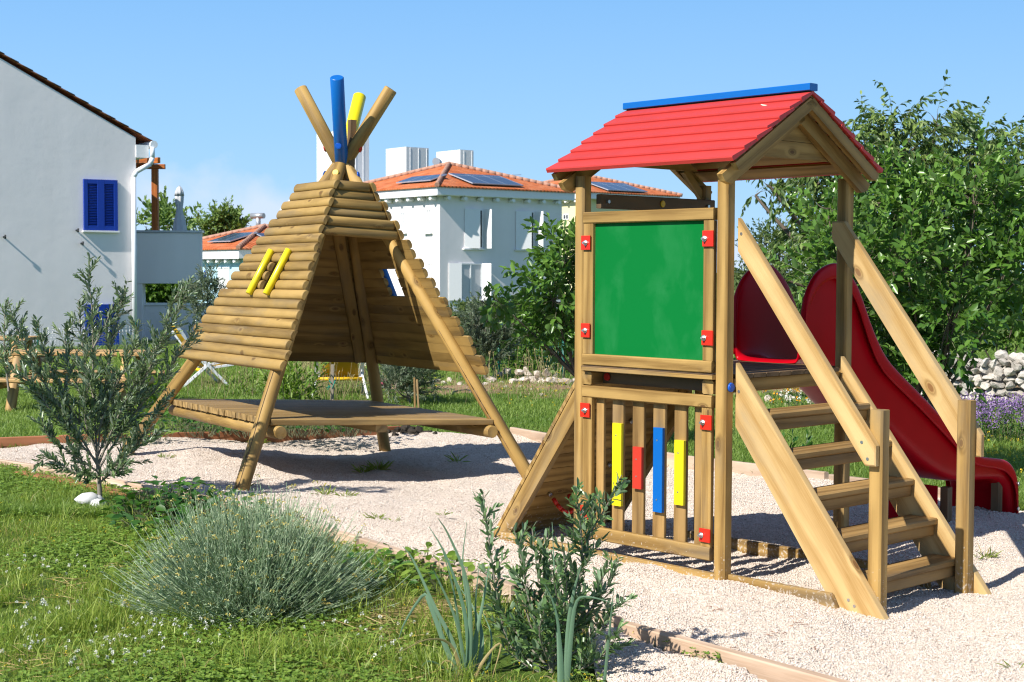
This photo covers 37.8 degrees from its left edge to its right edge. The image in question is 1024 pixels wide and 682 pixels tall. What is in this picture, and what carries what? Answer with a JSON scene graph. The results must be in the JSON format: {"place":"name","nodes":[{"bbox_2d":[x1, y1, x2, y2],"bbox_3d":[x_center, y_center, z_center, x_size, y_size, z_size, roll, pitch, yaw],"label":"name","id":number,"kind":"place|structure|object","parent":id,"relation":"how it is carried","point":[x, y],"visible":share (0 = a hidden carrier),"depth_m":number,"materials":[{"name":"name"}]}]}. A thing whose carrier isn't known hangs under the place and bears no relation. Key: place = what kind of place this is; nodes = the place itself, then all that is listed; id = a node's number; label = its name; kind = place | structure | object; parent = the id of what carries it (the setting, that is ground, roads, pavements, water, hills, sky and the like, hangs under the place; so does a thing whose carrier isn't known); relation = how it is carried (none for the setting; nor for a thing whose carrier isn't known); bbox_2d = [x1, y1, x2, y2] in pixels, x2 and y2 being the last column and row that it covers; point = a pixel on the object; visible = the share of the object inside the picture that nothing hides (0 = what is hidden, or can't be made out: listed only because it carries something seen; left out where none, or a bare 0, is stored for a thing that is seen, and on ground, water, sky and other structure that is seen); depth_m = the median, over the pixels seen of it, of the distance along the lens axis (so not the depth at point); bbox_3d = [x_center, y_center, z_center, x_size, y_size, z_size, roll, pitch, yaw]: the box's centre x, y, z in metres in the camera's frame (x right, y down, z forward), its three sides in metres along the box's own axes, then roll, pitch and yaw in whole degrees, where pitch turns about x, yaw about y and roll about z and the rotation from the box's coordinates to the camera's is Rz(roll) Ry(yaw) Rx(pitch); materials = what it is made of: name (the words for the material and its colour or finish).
{"place":"outdoors","nodes":[
{"label":"outdoors","id":0,"kind":"place"},
{"bbox_2d":[167,347,572,403],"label":"tall grass","id":1,"kind":"structure","parent":0,"point":[350,374],"depth_m":21.97,"materials":[{"name":"plant"}]},
{"bbox_2d":[364,158,575,311],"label":"white house","id":2,"kind":"structure","parent":0,"point":[463,230],"depth_m":71.43,"materials":[{"name":"paint"}]},
{"bbox_2d":[401,212,406,233],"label":"window","id":3,"kind":"structure","parent":2,"relation":"in","point":[403,214],"depth_m":72.17,"materials":[{"name":"white paint"}]},
{"bbox_2d":[423,209,432,233],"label":"window","id":4,"kind":"structure","parent":2,"relation":"in","point":[428,211],"depth_m":70.48,"materials":[{"name":"white paint"}]},
{"bbox_2d":[427,263,431,277],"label":"window","id":5,"kind":"structure","parent":2,"relation":"in","point":[429,265],"depth_m":70.52,"materials":[{"name":"white paint"}]},
{"bbox_2d":[436,150,472,165],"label":"roof tower","id":6,"kind":"structure","parent":2,"relation":"on","point":[464,157],"depth_m":92.04,"materials":[{"name":"white paint"}]},
{"bbox_2d":[449,263,491,301],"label":"window","id":7,"kind":"structure","parent":2,"relation":"in","point":[464,278],"depth_m":70.93,"materials":[{"name":"white paint"}]},
{"bbox_2d":[463,209,491,249],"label":"window","id":8,"kind":"structure","parent":2,"relation":"in","point":[478,222],"depth_m":70.86,"materials":[{"name":"white glass"}]},
{"bbox_2d":[514,211,543,250],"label":"window","id":9,"kind":"structure","parent":2,"relation":"in","point":[524,240],"depth_m":72.70,"materials":[{"name":"white glass"}]},
{"bbox_2d":[0,338,1023,516],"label":"lawn","id":10,"kind":"structure","parent":0,"point":[10,420],"depth_m":18.84,"materials":[{"name":"plant"}]},
{"bbox_2d":[0,273,1023,681],"bbox_3d":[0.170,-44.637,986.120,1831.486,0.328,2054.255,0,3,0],"label":"ground","id":11,"kind":"structure","parent":0,"point":[504,659],"depth_m":7.55,"materials":[{"name":"plant"}]},
{"bbox_2d":[0,459,34,470],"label":"edging board","id":12,"kind":"object","parent":11,"relation":"on","point":[23,464],"visible":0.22,"depth_m":12.56,"materials":[{"name":"brown wood"}]},
{"bbox_2d":[0,335,50,377],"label":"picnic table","id":13,"kind":"object","parent":11,"relation":"on","point":[30,341],"visible":0.16,"depth_m":24.42,"materials":[{"name":"brown wood"}]},
{"bbox_2d":[0,434,87,447],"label":"edging board","id":14,"kind":"object","parent":11,"relation":"on","point":[5,442],"depth_m":14.53,"materials":[{"name":"red wood"}]},
{"bbox_2d":[2,323,135,350],"bbox_3d":[-10.176,-0.001,33.976,3.463,0.789,0.208,-2,3,-36],"label":"wire fence","id":15,"kind":"object","parent":11,"relation":"on","point":[52,333],"visible":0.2,"depth_m":34.02,"materials":[{"name":"grey metal"}]},
{"bbox_2d":[0,51,157,346],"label":"white house","id":16,"kind":"structure","parent":11,"relation":"on","point":[69,171],"depth_m":36.81,"materials":[{"name":"paint"}]},
{"bbox_2d":[84,304,118,345],"bbox_3d":[-10.287,-0.372,37.465,0.870,1.097,0.063,-2,3,-34],"label":"door","id":17,"kind":"structure","parent":16,"relation":"in","point":[103,306],"depth_m":37.43,"materials":[{"name":"blue wood"}]},
{"bbox_2d":[0,349,164,411],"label":"picnic table","id":18,"kind":"object","parent":11,"relation":"on","point":[12,398],"visible":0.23,"depth_m":19.56,"materials":[{"name":"brown wood"}]},
{"bbox_2d":[74,492,107,506],"bbox_3d":[-2.966,1.174,10.607,0.253,0.196,0.192,2,3,32],"label":"white rock","id":19,"kind":"object","parent":11,"relation":"on","point":[90,497],"visible":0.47,"depth_m":10.55,"materials":[{"name":"stone"}]},
{"bbox_2d":[15,470,167,500],"bbox_3d":[-3.129,1.152,11.408,2.595,0.070,0.120,3,4,44],"label":"terracotta edging","id":20,"kind":"object","parent":11,"relation":"on","point":[80,482],"visible":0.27,"depth_m":11.71,"materials":[{"name":"red ceramic"}]},
{"bbox_2d":[0,252,203,496],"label":"olive sapling","id":21,"kind":"object","parent":11,"relation":"on","point":[118,408],"visible":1,"depth_m":10.63,"materials":[{"name":"green plant"}]},
{"bbox_2d":[36,466,223,503],"bbox_3d":[-2.990,1.194,11.470,2.624,0.253,0.060,3,4,44],"label":"edging board","id":22,"kind":"object","parent":11,"relation":"on","point":[110,480],"visible":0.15,"depth_m":11.47,"materials":[{"name":"brown wood"}]},
{"bbox_2d":[117,346,184,417],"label":"leafy weed","id":23,"kind":"object","parent":11,"relation":"on","point":[165,385],"visible":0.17,"depth_m":17.55,"materials":[{"name":"green plant"}]},
{"bbox_2d":[136,185,201,229],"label":"broadleaf tree","id":24,"kind":"object","parent":11,"relation":"on","point":[167,212],"visible":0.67,"depth_m":61.55,"materials":[{"name":"green plant"}]},
{"bbox_2d":[94,431,248,442],"bbox_3d":[-3.469,1.066,15.218,1.648,0.325,0.050,-1,3,-29],"label":"edging board","id":25,"kind":"object","parent":11,"relation":"on","point":[227,436],"depth_m":15.41,"materials":[{"name":"red wood"}]},
{"bbox_2d":[145,284,201,302],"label":"hedge","id":26,"kind":"object","parent":11,"relation":"on","point":[157,293],"visible":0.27,"depth_m":59.37,"materials":[{"name":"green plant"}]},
{"bbox_2d":[136,230,212,340],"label":"terrace","id":27,"kind":"structure","parent":11,"relation":"on","point":[169,256],"depth_m":40.15,"materials":[{"name":"white paint"}]},
{"bbox_2d":[136,157,165,229],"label":"pergola","id":28,"kind":"object","parent":27,"relation":"on","point":[155,167],"visible":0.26,"depth_m":41.76,"materials":[{"name":"orange wood"}]},
{"bbox_2d":[173,186,186,229],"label":"parasol","id":29,"kind":"object","parent":27,"relation":"on","point":[179,222],"visible":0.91,"depth_m":40.79,"materials":[{"name":"grey fabric"}]},
{"bbox_2d":[98,475,264,532],"bbox_3d":[-2.243,1.091,9.938,1.232,0.274,0.977,2,3,37],"label":"poppy weed","id":30,"kind":"object","parent":11,"relation":"on","point":[179,501],"visible":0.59,"depth_m":10.09,"materials":[{"name":"green plant"}]},
{"bbox_2d":[167,325,233,386],"bbox_3d":[-4.950,0.245,23.734,0.923,1.022,0.856,-1,3,-24],"label":"deck chair","id":31,"kind":"object","parent":11,"relation":"on","point":[181,337],"visible":0.38,"depth_m":23.50,"materials":[{"name":"white plastic"}]},
{"bbox_2d":[177,259,225,326],"bbox_3d":[-6.862,-0.742,33.855,1.493,2.242,1.420,-1,3,-30],"label":"olive tree","id":32,"kind":"object","parent":11,"relation":"on","point":[205,288],"visible":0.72,"depth_m":33.80,"materials":[{"name":"green plant"}]},
{"bbox_2d":[186,195,251,236],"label":"broadleaf tree","id":33,"kind":"object","parent":11,"relation":"on","point":[225,217],"visible":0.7,"depth_m":83.58,"materials":[{"name":"green plant"}]},
{"bbox_2d":[198,213,268,302],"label":"house","id":34,"kind":"structure","parent":11,"relation":"on","point":[231,249],"depth_m":75.83,"materials":[{"name":"tile"}]},
{"bbox_2d":[218,267,229,288],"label":"window","id":35,"kind":"structure","parent":34,"relation":"in","point":[224,272],"depth_m":75.49,"materials":[{"name":"white paint"}]},
{"bbox_2d":[225,366,265,396],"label":"tall weed","id":36,"kind":"object","parent":11,"relation":"on","point":[243,380],"visible":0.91,"depth_m":21.48,"materials":[{"name":"green plant"}]},
{"bbox_2d":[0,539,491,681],"bbox_3d":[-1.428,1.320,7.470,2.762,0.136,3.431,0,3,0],"label":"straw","id":37,"kind":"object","parent":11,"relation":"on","point":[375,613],"visible":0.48,"depth_m":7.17,"materials":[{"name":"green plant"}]},
{"bbox_2d":[98,474,410,636],"bbox_3d":[-1.302,1.044,7.482,1.477,0.711,1.498,-2,4,-41],"label":"curry plant","id":38,"kind":"object","parent":11,"relation":"on","point":[270,565],"visible":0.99,"depth_m":7.26,"materials":[{"name":"plant"}]},
{"bbox_2d":[220,500,361,551],"bbox_3d":[-1.475,1.269,9.746,0.050,0.262,1.854,-2,3,-36],"label":"edging board","id":39,"kind":"object","parent":11,"relation":"on","point":[340,533],"visible":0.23,"depth_m":9.12,"materials":[{"name":"brown wood"}]},
{"bbox_2d":[254,361,328,399],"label":"tall weed","id":40,"kind":"object","parent":11,"relation":"on","point":[286,386],"visible":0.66,"depth_m":20.18,"materials":[{"name":"green plant"}]},
{"bbox_2d":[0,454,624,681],"bbox_3d":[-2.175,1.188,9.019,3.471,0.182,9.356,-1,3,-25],"label":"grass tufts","id":41,"kind":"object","parent":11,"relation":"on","point":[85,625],"visible":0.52,"depth_m":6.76,"materials":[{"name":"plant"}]},
{"bbox_2d":[0,471,633,681],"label":"yellow lawn flowers","id":42,"kind":"object","parent":11,"relation":"on","point":[244,636],"visible":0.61,"depth_m":6.74,"materials":[{"name":"plant"}]},
{"bbox_2d":[118,75,529,490],"bbox_3d":[-1.624,-0.496,13.364,2.964,3.639,3.076,2,1,-32],"label":"log hut","id":43,"kind":"object","parent":11,"relation":"on","point":[311,281],"visible":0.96,"depth_m":13.18,"materials":[{"name":"brown wood"}]},
{"bbox_2d":[326,364,336,399],"bbox_3d":[-2.461,0.589,20.358,0.141,0.541,0.093,2,3,32],"label":"stake","id":44,"kind":"object","parent":11,"relation":"on","point":[332,381],"visible":0.95,"depth_m":20.33,"materials":[{"name":"grey wood"}]},
{"bbox_2d":[264,426,400,442],"bbox_3d":[-1.989,1.077,16.114,1.773,0.307,0.050,-2,3,-32],"label":"edging board","id":45,"kind":"object","parent":11,"relation":"on","point":[289,438],"visible":0.19,"depth_m":16.03,"materials":[{"name":"red wood"}]},
{"bbox_2d":[315,362,368,398],"bbox_3d":[-2.512,0.348,21.753,0.856,1.022,0.923,0,3,-7],"label":"deck chair","id":46,"kind":"object","parent":11,"relation":"on","point":[347,367],"visible":0.31,"depth_m":21.69,"materials":[{"name":"yellow fabric"}]},
{"bbox_2d":[317,132,368,181],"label":"roof tower","id":47,"kind":"structure","parent":11,"relation":"on","point":[324,162],"depth_m":100.93,"materials":[{"name":"white paint"}]},
{"bbox_2d":[0,463,723,681],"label":"clover","id":48,"kind":"object","parent":11,"relation":"on","point":[238,672],"depth_m":6.67,"materials":[{"name":"plant"}]},
{"bbox_2d":[358,363,389,382],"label":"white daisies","id":49,"kind":"object","parent":11,"relation":"on","point":[367,376],"visible":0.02,"depth_m":24.54,"materials":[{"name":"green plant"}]},
{"bbox_2d":[339,549,447,595],"bbox_3d":[-0.782,1.238,8.013,0.752,0.172,1.007,2,3,34],"label":"dark weed","id":50,"kind":"object","parent":11,"relation":"on","point":[395,562],"visible":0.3,"depth_m":8.11,"materials":[{"name":"green plant"}]},
{"bbox_2d":[357,364,453,404],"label":"olive bush","id":51,"kind":"object","parent":11,"relation":"on","point":[400,378],"visible":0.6,"depth_m":20.38,"materials":[{"name":"green plant"}]},
{"bbox_2d":[386,147,428,175],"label":"roof tower","id":52,"kind":"structure","parent":11,"relation":"on","point":[401,159],"depth_m":90.21,"materials":[{"name":"white paint"}]},
{"bbox_2d":[388,425,436,437],"bbox_3d":[-1.158,1.026,16.438,0.658,0.213,0.488,-1,3,-27],"label":"soil heap","id":53,"kind":"object","parent":11,"relation":"on","point":[411,430],"visible":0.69,"depth_m":16.43,"materials":[{"name":"soil"}]},
{"bbox_2d":[413,378,415,406],"bbox_3d":[-1.273,0.694,19.555,0.027,0.432,0.026,-1,3,0],"label":"stake","id":54,"kind":"object","parent":11,"relation":"on","point":[414,379],"visible":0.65,"depth_m":19.54,"materials":[{"name":"brown wood"}]},
{"bbox_2d":[416,379,419,407],"bbox_3d":[-1.231,0.706,19.555,0.026,0.409,0.026,-3,3,0],"label":"stake","id":55,"kind":"object","parent":11,"relation":"on","point":[417,386],"visible":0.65,"depth_m":19.54,"materials":[{"name":"brown wood"}]},
{"bbox_2d":[367,542,496,596],"bbox_3d":[-0.454,1.239,8.258,0.538,0.149,1.281,-1,3,-22],"label":"edge weed","id":56,"kind":"object","parent":11,"relation":"on","point":[451,555],"visible":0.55,"depth_m":8.15,"materials":[{"name":"green plant"}]},
{"bbox_2d":[359,538,518,603],"bbox_3d":[-0.440,1.335,8.297,0.050,0.252,1.580,-2,3,-35],"label":"edging board","id":57,"kind":"object","parent":11,"relation":"on","point":[381,545],"visible":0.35,"depth_m":8.13,"materials":[{"name":"brown wood"}]},
{"bbox_2d":[398,519,509,677],"bbox_3d":[-0.230,1.107,6.279,0.581,0.785,0.274,-1,3,-22],"label":"leek plant","id":58,"kind":"object","parent":11,"relation":"on","point":[471,647],"visible":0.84,"depth_m":6.26,"materials":[{"name":"green plant"}]},
{"bbox_2d":[447,293,528,331],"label":"shrub","id":59,"kind":"object","parent":11,"relation":"on","point":[461,305],"visible":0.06,"depth_m":43.71,"materials":[{"name":"green plant"}]},
{"bbox_2d":[451,291,530,378],"bbox_3d":[-0.412,-0.050,25.453,1.477,1.653,1.503,0,3,0],"label":"olive bush","id":60,"kind":"object","parent":11,"relation":"on","point":[485,343],"visible":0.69,"depth_m":25.28,"materials":[{"name":"green plant"}]},
{"bbox_2d":[486,376,496,381],"bbox_3d":[-0.342,0.660,24.771,0.192,0.149,0.133,0,3,0],"label":"rock","id":61,"kind":"object","parent":11,"relation":"on","point":[492,378],"visible":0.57,"depth_m":24.73,"materials":[{"name":"stone"}]},
{"bbox_2d":[502,368,511,375],"bbox_3d":[-0.084,0.566,26.920,0.180,0.161,0.173,2,3,34],"label":"rock","id":62,"kind":"object","parent":11,"relation":"on","point":[509,371],"visible":0.68,"depth_m":26.86,"materials":[{"name":"stone"}]},
{"bbox_2d":[478,306,542,369],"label":"shrub","id":63,"kind":"object","parent":11,"relation":"on","point":[514,357],"visible":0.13,"depth_m":28.84,"materials":[{"name":"green plant"}]},
{"bbox_2d":[0,431,1023,681],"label":"gravel pit","id":64,"kind":"object","parent":11,"relation":"on","point":[466,473],"visible":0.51,"depth_m":9.60,"materials":[{"name":"gravel"}]},
{"bbox_2d":[55,419,178,443],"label":"bank weed","id":65,"kind":"object","parent":64,"relation":"on","point":[165,438],"visible":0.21,"depth_m":14.73,"materials":[{"name":"green plant"}]},
{"bbox_2d":[156,453,175,457],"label":"grass tuft","id":66,"kind":"object","parent":64,"relation":"on","point":[161,456],"visible":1,"depth_m":13.57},
{"bbox_2d":[145,409,371,437],"bbox_3d":[-2.548,0.808,15.753,2.680,0.289,1.739,0,3,0],"label":"bank weed","id":67,"kind":"object","parent":64,"relation":"on","point":[188,425],"visible":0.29,"depth_m":15.34,"materials":[{"name":"green plant"}]},
{"bbox_2d":[311,483,335,494],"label":"grass tuft","id":68,"kind":"object","parent":64,"relation":"on","point":[328,492],"visible":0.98,"depth_m":11.31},
{"bbox_2d":[333,490,359,496],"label":"grass tuft","id":69,"kind":"object","parent":64,"relation":"on","point":[346,493],"visible":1,"depth_m":11.10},
{"bbox_2d":[350,463,374,472],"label":"grass tuft","id":70,"kind":"object","parent":64,"relation":"on","point":[362,469],"visible":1,"depth_m":13.01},
{"bbox_2d":[361,511,386,519],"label":"grass tuft","id":71,"kind":"object","parent":64,"relation":"on","point":[370,516],"visible":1,"depth_m":9.96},
{"bbox_2d":[361,459,395,469],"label":"grass tuft","id":72,"kind":"object","parent":64,"relation":"on","point":[381,466],"visible":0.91,"depth_m":13.22,"materials":[{"name":"plant"}]},
{"bbox_2d":[444,452,470,462],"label":"grass tuft","id":73,"kind":"object","parent":64,"relation":"on","point":[452,459],"visible":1,"depth_m":14.13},
{"bbox_2d":[0,432,1023,681],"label":"gravel stones","id":74,"kind":"object","parent":64,"relation":"on","point":[666,666],"visible":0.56,"depth_m":8.25,"materials":[{"name":"gravel"}]},
{"bbox_2d":[493,83,1019,619],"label":"play tower","id":75,"kind":"structure","parent":64,"relation":"on","point":[669,319],"depth_m":8.33,"materials":[{"name":"brown wood"}]},
{"bbox_2d":[695,590,926,653],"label":"leaf litter","id":76,"kind":"object","parent":64,"relation":"on","point":[772,631],"visible":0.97,"depth_m":7.03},
{"bbox_2d":[973,543,1002,556],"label":"grass tuft","id":77,"kind":"object","parent":64,"relation":"on","point":[992,555],"visible":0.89,"depth_m":8.95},
{"bbox_2d":[996,659,1023,667],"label":"grass tuft","id":78,"kind":"object","parent":64,"relation":"on","point":[1007,664],"visible":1,"depth_m":6.35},
{"bbox_2d":[475,212,574,376],"bbox_3d":[0.323,-0.035,15.072,1.392,2.537,1.342,0,3,0],"label":"cherry tree","id":79,"kind":"object","parent":11,"relation":"on","point":[554,267],"visible":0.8,"depth_m":14.86,"materials":[{"name":"green plant"}]},
{"bbox_2d":[510,427,545,442],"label":"edging board","id":80,"kind":"object","parent":11,"relation":"on","point":[537,436],"visible":0.27,"depth_m":16.12,"materials":[{"name":"brown wood"}]},
{"bbox_2d":[511,310,574,373],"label":"shrub","id":81,"kind":"object","parent":11,"relation":"on","point":[530,341],"visible":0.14,"depth_m":27.87,"materials":[{"name":"green plant"}]},
{"bbox_2d":[514,367,574,384],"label":"stone wall","id":82,"kind":"structure","parent":11,"relation":"on","point":[565,381],"depth_m":24.56,"materials":[{"name":"stone"}]},
{"bbox_2d":[473,472,637,680],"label":"olive shrub","id":83,"kind":"object","parent":11,"relation":"on","point":[517,623],"visible":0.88,"depth_m":6.37,"materials":[{"name":"green plant"}]},
{"bbox_2d":[520,588,621,632],"bbox_3d":[0.270,1.394,7.284,0.050,0.252,0.768,-2,3,-36],"label":"edging board","id":84,"kind":"object","parent":11,"relation":"on","point":[616,619],"visible":0.15,"depth_m":6.99,"materials":[{"name":"brown wood"}]},
{"bbox_2d":[540,525,617,681],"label":"leek plant","id":85,"kind":"object","parent":11,"relation":"on","point":[564,670],"visible":0.91,"depth_m":6.14,"materials":[{"name":"green plant"}]},
{"bbox_2d":[460,340,735,377],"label":"stone wall","id":86,"kind":"structure","parent":11,"relation":"on","point":[563,374],"depth_m":25.51,"materials":[{"name":"stone"}]},
{"bbox_2d":[543,175,682,289],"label":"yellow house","id":87,"kind":"structure","parent":11,"relation":"on","point":[602,185],"depth_m":93.79,"materials":[{"name":"paint"}]},
{"bbox_2d":[563,214,568,219],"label":"window","id":88,"kind":"structure","parent":87,"relation":"in","point":[565,216],"depth_m":92.94,"materials":[{"name":"white glass"}]},
{"bbox_2d":[667,452,673,467],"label":"edging board","id":89,"kind":"object","parent":11,"relation":"on","point":[670,460],"depth_m":14.07,"materials":[{"name":"brown wood"}]},
{"bbox_2d":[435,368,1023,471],"bbox_3d":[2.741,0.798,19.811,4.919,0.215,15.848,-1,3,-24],"label":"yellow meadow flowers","id":90,"kind":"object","parent":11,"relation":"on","point":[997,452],"visible":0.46,"depth_m":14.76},
{"bbox_2d":[621,621,850,681],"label":"edging board","id":91,"kind":"object","parent":11,"relation":"on","point":[768,670],"visible":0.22,"depth_m":6.39,"materials":[{"name":"brown wood"}]},
{"bbox_2d":[688,456,828,478],"bbox_3d":[2.115,1.208,13.096,0.050,0.331,1.832,-1,3,-32],"label":"edging board","id":92,"kind":"object","parent":11,"relation":"on","point":[739,467],"visible":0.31,"depth_m":13.10,"materials":[{"name":"brown wood"}]},
{"bbox_2d":[734,212,805,303],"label":"pale tree","id":93,"kind":"object","parent":11,"relation":"on","point":[739,273],"visible":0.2,"depth_m":41.70,"materials":[{"name":"green plant"}]},
{"bbox_2d":[763,387,811,406],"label":"orange flowers","id":94,"kind":"object","parent":11,"relation":"on","point":[796,400],"visible":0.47,"depth_m":20.03,"materials":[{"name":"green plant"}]},
{"bbox_2d":[780,389,813,405],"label":"white daisies","id":95,"kind":"object","parent":11,"relation":"on","point":[800,397],"visible":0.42,"depth_m":19.76,"materials":[{"name":"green plant"}]},
{"bbox_2d":[782,428,812,447],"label":"leafy weed","id":96,"kind":"object","parent":11,"relation":"on","point":[808,440],"visible":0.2,"depth_m":13.51,"materials":[{"name":"green plant"}]},
{"bbox_2d":[789,295,890,398],"bbox_3d":[4.314,0.147,21.171,2.244,1.633,1.698,2,3,35],"label":"shrub","id":97,"kind":"object","parent":11,"relation":"on","point":[793,388],"visible":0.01,"depth_m":21.12,"materials":[{"name":"green plant"}]},
{"bbox_2d":[740,69,1023,338],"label":"hackberry tree","id":98,"kind":"object","parent":11,"relation":"on","point":[880,136],"visible":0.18,"depth_m":25.53,"materials":[{"name":"green plant"}]},
{"bbox_2d":[829,474,939,497],"bbox_3d":[2.980,1.242,11.846,0.050,0.264,1.121,-2,4,-41],"label":"edging board","id":99,"kind":"object","parent":11,"relation":"on","point":[831,477],"visible":0.15,"depth_m":12.06,"materials":[{"name":"brown wood"}]},
{"bbox_2d":[761,114,1023,409],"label":"cherry bush","id":100,"kind":"object","parent":11,"relation":"on","point":[1003,253],"visible":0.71,"depth_m":12.34,"materials":[{"name":"green plant"}]},
{"bbox_2d":[921,350,1023,409],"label":"stone wall","id":101,"kind":"structure","parent":11,"relation":"on","point":[992,377],"depth_m":20.19,"materials":[{"name":"stone"}]},
{"bbox_2d":[939,266,1023,367],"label":"shrub","id":102,"kind":"object","parent":11,"relation":"on","point":[1007,337],"visible":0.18,"depth_m":21.31,"materials":[{"name":"green plant"}]},
{"bbox_2d":[961,391,1023,442],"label":"purple sage","id":103,"kind":"object","parent":11,"relation":"on","point":[1003,412],"visible":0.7,"depth_m":16.15,"materials":[{"name":"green plant"}]},
{"bbox_2d":[0,0,1023,272],"label":"sky","id":104,"kind":"structure","parent":0,"point":[519,85],"materials":[{"name":"blue"}]},
{"bbox_2d":[588,626,766,681],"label":"gravel path","id":105,"kind":"structure","parent":0,"point":[705,659],"depth_m":6.40,"materials":[{"name":"gravel"}]}
]}

